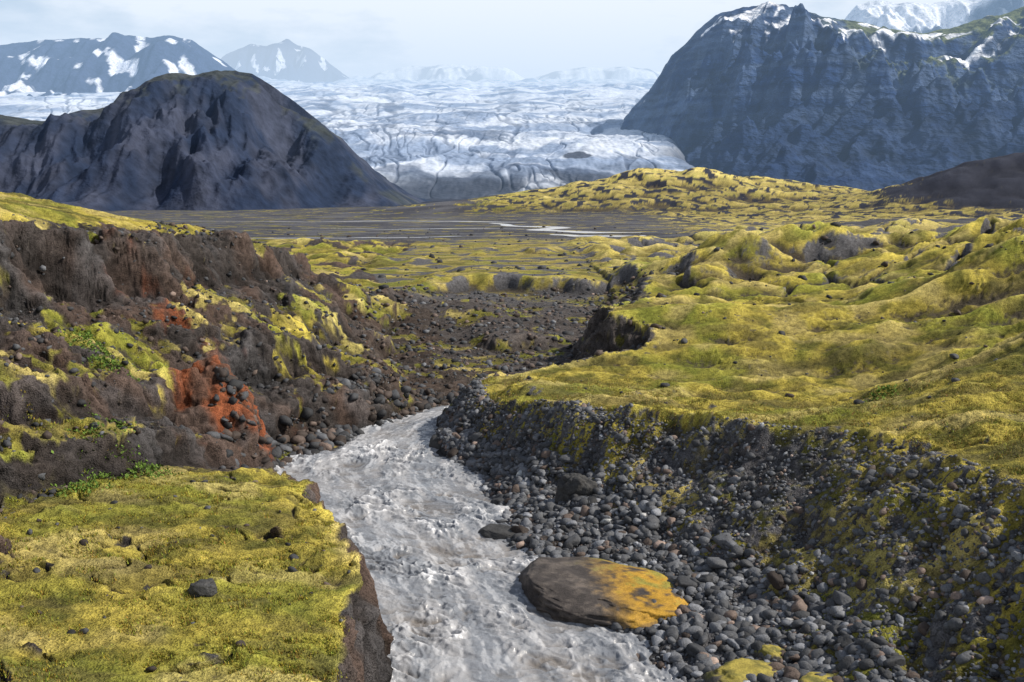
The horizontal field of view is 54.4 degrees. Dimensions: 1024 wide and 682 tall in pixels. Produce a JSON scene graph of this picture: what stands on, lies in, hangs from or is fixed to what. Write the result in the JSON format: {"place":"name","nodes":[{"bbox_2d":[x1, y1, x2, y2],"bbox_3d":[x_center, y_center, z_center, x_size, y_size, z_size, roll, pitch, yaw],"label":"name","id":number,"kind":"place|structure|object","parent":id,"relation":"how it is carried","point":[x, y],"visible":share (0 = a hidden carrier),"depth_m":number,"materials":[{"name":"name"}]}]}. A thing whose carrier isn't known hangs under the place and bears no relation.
{"place":"outdoors","nodes":[
{"label":"outdoors","id":0,"kind":"place"},
{"bbox_2d":[0,32,234,96],"bbox_3d":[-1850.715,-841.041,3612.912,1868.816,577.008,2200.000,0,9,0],"label":"mountain","id":1,"kind":"structure","parent":0,"point":[115,62],"depth_m":3487.28,"materials":[{"name":"grey stone"}]},
{"bbox_2d":[0,70,432,210],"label":"mountain","id":2,"kind":"structure","parent":0,"point":[216,140],"depth_m":547.91,"materials":[{"name":"grey stone"}]},
{"bbox_2d":[221,39,348,82],"bbox_3d":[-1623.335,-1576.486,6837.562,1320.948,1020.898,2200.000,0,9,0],"label":"mountain","id":3,"kind":"structure","parent":0,"point":[288,59],"depth_m":6749.85,"materials":[{"name":"grey stone"}]},
{"bbox_2d":[0,76,694,198],"bbox_3d":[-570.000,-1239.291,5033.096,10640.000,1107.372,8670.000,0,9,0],"label":"glacier","id":4,"kind":"object","parent":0,"point":[445,138],"visible":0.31,"depth_m":1576.78,"materials":[{"name":"white ice"}]},
{"bbox_2d":[263,236,452,238],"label":"outwash stream","id":5,"kind":"structure","parent":0,"point":[373,237],"depth_m":237.86,"materials":[{"name":"liquid"}]},
{"bbox_2d":[236,221,525,222],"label":"outwash stream","id":6,"kind":"structure","parent":0,"point":[354,221],"depth_m":341.61,"materials":[{"name":"liquid"}]},
{"bbox_2d":[384,228,489,229],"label":"outwash stream","id":7,"kind":"structure","parent":0,"point":[447,228],"depth_m":288.69,"materials":[{"name":"liquid"}]},
{"bbox_2d":[274,404,683,681],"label":"river","id":8,"kind":"structure","parent":0,"point":[409,507],"depth_m":38.40,"materials":[{"name":"liquid"}]},
{"bbox_2d":[478,523,514,539],"bbox_3d":[-0.321,8.432,43.085,2.649,0.679,1.337,6,11,33],"label":"dark boulder","id":9,"kind":"object","parent":8,"relation":"in","point":[495,531],"visible":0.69,"depth_m":42.89,"materials":[{"name":"stone"}]},
{"bbox_2d":[0,0,965,78],"label":"sky","id":10,"kind":"structure","parent":0,"point":[528,38],"materials":[{"name":"white"}]},
{"bbox_2d":[0,152,1023,681],"bbox_3d":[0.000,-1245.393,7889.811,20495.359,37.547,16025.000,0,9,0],"label":"ground","id":11,"kind":"structure","parent":0,"point":[962,212],"depth_m":57.14,"materials":[{"name":"green plant"}]},
{"bbox_2d":[50,479,112,496],"bbox_3d":[-16.361,5.531,37.653,2.258,0.710,2.220,0,9,0],"label":"leafy plant","id":12,"kind":"object","parent":11,"relation":"on","point":[71,486],"visible":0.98,"depth_m":37.58,"materials":[{"name":"green plant"}]},
{"bbox_2d":[51,421,136,480],"bbox_3d":[-16.553,4.450,39.812,2.850,2.192,3.332,0,9,0],"label":"leafy plant","id":13,"kind":"object","parent":11,"relation":"on","point":[99,474],"visible":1,"depth_m":39.74,"materials":[{"name":"green plant"}]},
{"bbox_2d":[56,328,134,366],"bbox_3d":[-20.387,0.371,48.664,3.455,2.114,3.521,0,9,0],"label":"leafy plant","id":14,"kind":"object","parent":11,"relation":"on","point":[86,335],"visible":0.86,"depth_m":48.38,"materials":[{"name":"green plant"}]},
{"bbox_2d":[57,371,143,432],"bbox_3d":[-17.274,3.244,42.333,3.065,4.175,2.921,8,12,42],"label":"leafy plant","id":15,"kind":"object","parent":11,"relation":"on","point":[118,424],"visible":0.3,"depth_m":42.76,"materials":[{"name":"green plant"}]},
{"bbox_2d":[70,337,142,383],"bbox_3d":[-19.326,1.066,47.771,3.478,2.470,3.233,3,10,20],"label":"leafy plant","id":16,"kind":"object","parent":11,"relation":"on","point":[106,354],"visible":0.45,"depth_m":47.88,"materials":[{"name":"green plant"}]},
{"bbox_2d":[82,352,135,381],"bbox_3d":[-18.634,2.040,46.887,3.196,3.087,2.765,5,11,31],"label":"leafy plant","id":17,"kind":"object","parent":11,"relation":"on","point":[107,362],"visible":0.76,"depth_m":46.46,"materials":[{"name":"green plant"}]},
{"bbox_2d":[93,419,192,481],"bbox_3d":[-15.252,4.467,40.940,3.569,2.603,3.826,8,12,40],"label":"leafy plant","id":18,"kind":"object","parent":11,"relation":"on","point":[152,466],"visible":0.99,"depth_m":40.81,"materials":[{"name":"green plant"}]},
{"bbox_2d":[0,359,358,681],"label":"moss tufts","id":19,"kind":"object","parent":11,"relation":"on","point":[292,666],"visible":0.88,"depth_m":28.99,"materials":[{"name":"plant"}]},
{"bbox_2d":[20,471,350,677],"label":"ledge stones","id":20,"kind":"object","parent":11,"relation":"on","point":[83,542],"visible":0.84,"depth_m":30.58,"materials":[{"name":"grey stone"}]},
{"bbox_2d":[0,214,393,518],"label":"slope scree","id":21,"kind":"structure","parent":11,"relation":"on","point":[46,434],"depth_m":58.30,"materials":[{"name":"stone"}]},
{"bbox_2d":[187,578,216,596],"bbox_3d":[-8.824,7.131,28.473,0.831,0.606,0.605,0,9,0],"label":"dark boulder","id":22,"kind":"object","parent":11,"relation":"on","point":[204,587],"visible":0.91,"depth_m":28.24,"materials":[{"name":"stone"}]},
{"bbox_2d":[205,366,487,471],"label":"riverbank boulders","id":23,"kind":"object","parent":11,"relation":"on","point":[319,441],"visible":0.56,"depth_m":57.94,"materials":[{"name":"stone"}]},
{"bbox_2d":[429,434,439,448],"bbox_3d":[-3.419,6.038,57.676,2.827,1.328,1.911,0,9,0],"label":"dark boulder","id":24,"kind":"object","parent":11,"relation":"on","point":[433,443],"visible":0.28,"depth_m":57.13,"materials":[{"name":"stone"}]},
{"bbox_2d":[347,266,665,418],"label":"valley stones","id":25,"kind":"object","parent":11,"relation":"on","point":[387,394],"visible":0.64,"depth_m":86.47,"materials":[{"name":"grey stone"}]},
{"bbox_2d":[555,473,597,503],"bbox_3d":[2.906,6.876,45.084,2.027,1.742,1.108,4,10,24],"label":"dark boulder","id":26,"kind":"object","parent":11,"relation":"on","point":[568,485],"visible":0.77,"depth_m":44.72,"materials":[{"name":"stone"}]},
{"bbox_2d":[518,557,688,628],"bbox_3d":[3.385,9.675,36.494,5.464,2.203,7.079,-3,9,-17],"label":"flat boulder","id":27,"kind":"object","parent":11,"relation":"on","point":[588,591],"visible":0.57,"depth_m":35.43,"materials":[{"name":"stone"}]},
{"bbox_2d":[252,217,1023,341],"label":"lava stones","id":28,"kind":"object","parent":11,"relation":"on","point":[717,249],"visible":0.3,"depth_m":111.53,"materials":[{"name":"grey stone"}]},
{"bbox_2d":[436,414,905,681],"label":"river boulders","id":29,"kind":"object","parent":11,"relation":"on","point":[776,581],"visible":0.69,"depth_m":35.36,"materials":[{"name":"stone"}]},
{"bbox_2d":[433,391,922,681],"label":"river stones","id":30,"kind":"object","parent":11,"relation":"on","point":[690,620],"visible":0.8,"depth_m":37.04,"materials":[{"name":"grey stone"}]},
{"bbox_2d":[451,376,1023,681],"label":"bank scree","id":31,"kind":"structure","parent":11,"relation":"on","point":[904,648],"depth_m":35.78,"materials":[{"name":"stone"}]},
{"bbox_2d":[702,658,777,681],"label":"mossy boulder","id":32,"kind":"object","parent":11,"relation":"on","point":[736,670],"visible":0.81,"depth_m":29.54,"materials":[{"name":"plant"}]},
{"bbox_2d":[457,379,1023,681],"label":"bank stones","id":33,"kind":"object","parent":11,"relation":"on","point":[955,624],"visible":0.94,"depth_m":34.70,"materials":[{"name":"grey stone"}]},
{"bbox_2d":[481,360,1023,474],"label":"moss tufts","id":34,"kind":"object","parent":11,"relation":"on","point":[764,410],"visible":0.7,"depth_m":43.77,"materials":[{"name":"plant"}]},
{"bbox_2d":[753,644,785,661],"bbox_3d":[8.024,9.900,30.899,0.978,0.947,1.078,-5,10,-29],"label":"mossy boulder","id":35,"kind":"object","parent":11,"relation":"on","point":[773,651],"visible":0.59,"depth_m":30.64,"materials":[{"name":"plant"}]},
{"bbox_2d":[518,232,1023,434],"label":"moor stones","id":36,"kind":"object","parent":11,"relation":"on","point":[856,401],"visible":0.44,"depth_m":61.03,"materials":[{"name":"grey stone"}]},
{"bbox_2d":[798,672,833,681],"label":"mossy boulder","id":37,"kind":"object","parent":11,"relation":"on","point":[810,677],"visible":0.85,"depth_m":28.62,"materials":[{"name":"plant"}]},
{"bbox_2d":[863,384,910,401],"bbox_3d":[17.535,2.487,46.881,1.879,0.845,1.823,-5,10,-28],"label":"leafy plant","id":38,"kind":"object","parent":11,"relation":"on","point":[883,388],"visible":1,"depth_m":46.86,"materials":[{"name":"green plant"}]},
{"bbox_2d":[369,64,660,81],"bbox_3d":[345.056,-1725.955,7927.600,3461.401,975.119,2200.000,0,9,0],"label":"mountain","id":39,"kind":"structure","parent":0,"point":[454,72],"depth_m":7887.07,"materials":[{"name":"white snow"}]},
{"bbox_2d":[492,223,642,232],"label":"outwash stream","id":40,"kind":"structure","parent":0,"point":[549,228],"depth_m":282.43,"materials":[{"name":"liquid"}]},
{"bbox_2d":[550,234,644,236],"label":"outwash stream","id":41,"kind":"structure","parent":0,"point":[595,235],"depth_m":243.48,"materials":[{"name":"liquid"}]},
{"bbox_2d":[620,1,1023,190],"bbox_3d":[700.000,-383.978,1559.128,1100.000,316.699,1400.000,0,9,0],"label":"mountain","id":42,"kind":"structure","parent":0,"point":[800,93],"depth_m":1289.63,"materials":[{"name":"grey stone"}]},
{"bbox_2d":[844,0,1023,32],"bbox_3d":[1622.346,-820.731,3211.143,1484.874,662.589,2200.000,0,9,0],"label":"mountain","id":43,"kind":"structure","parent":0,"point":[922,18],"depth_m":3234.60,"materials":[{"name":"white snow"}]}
]}

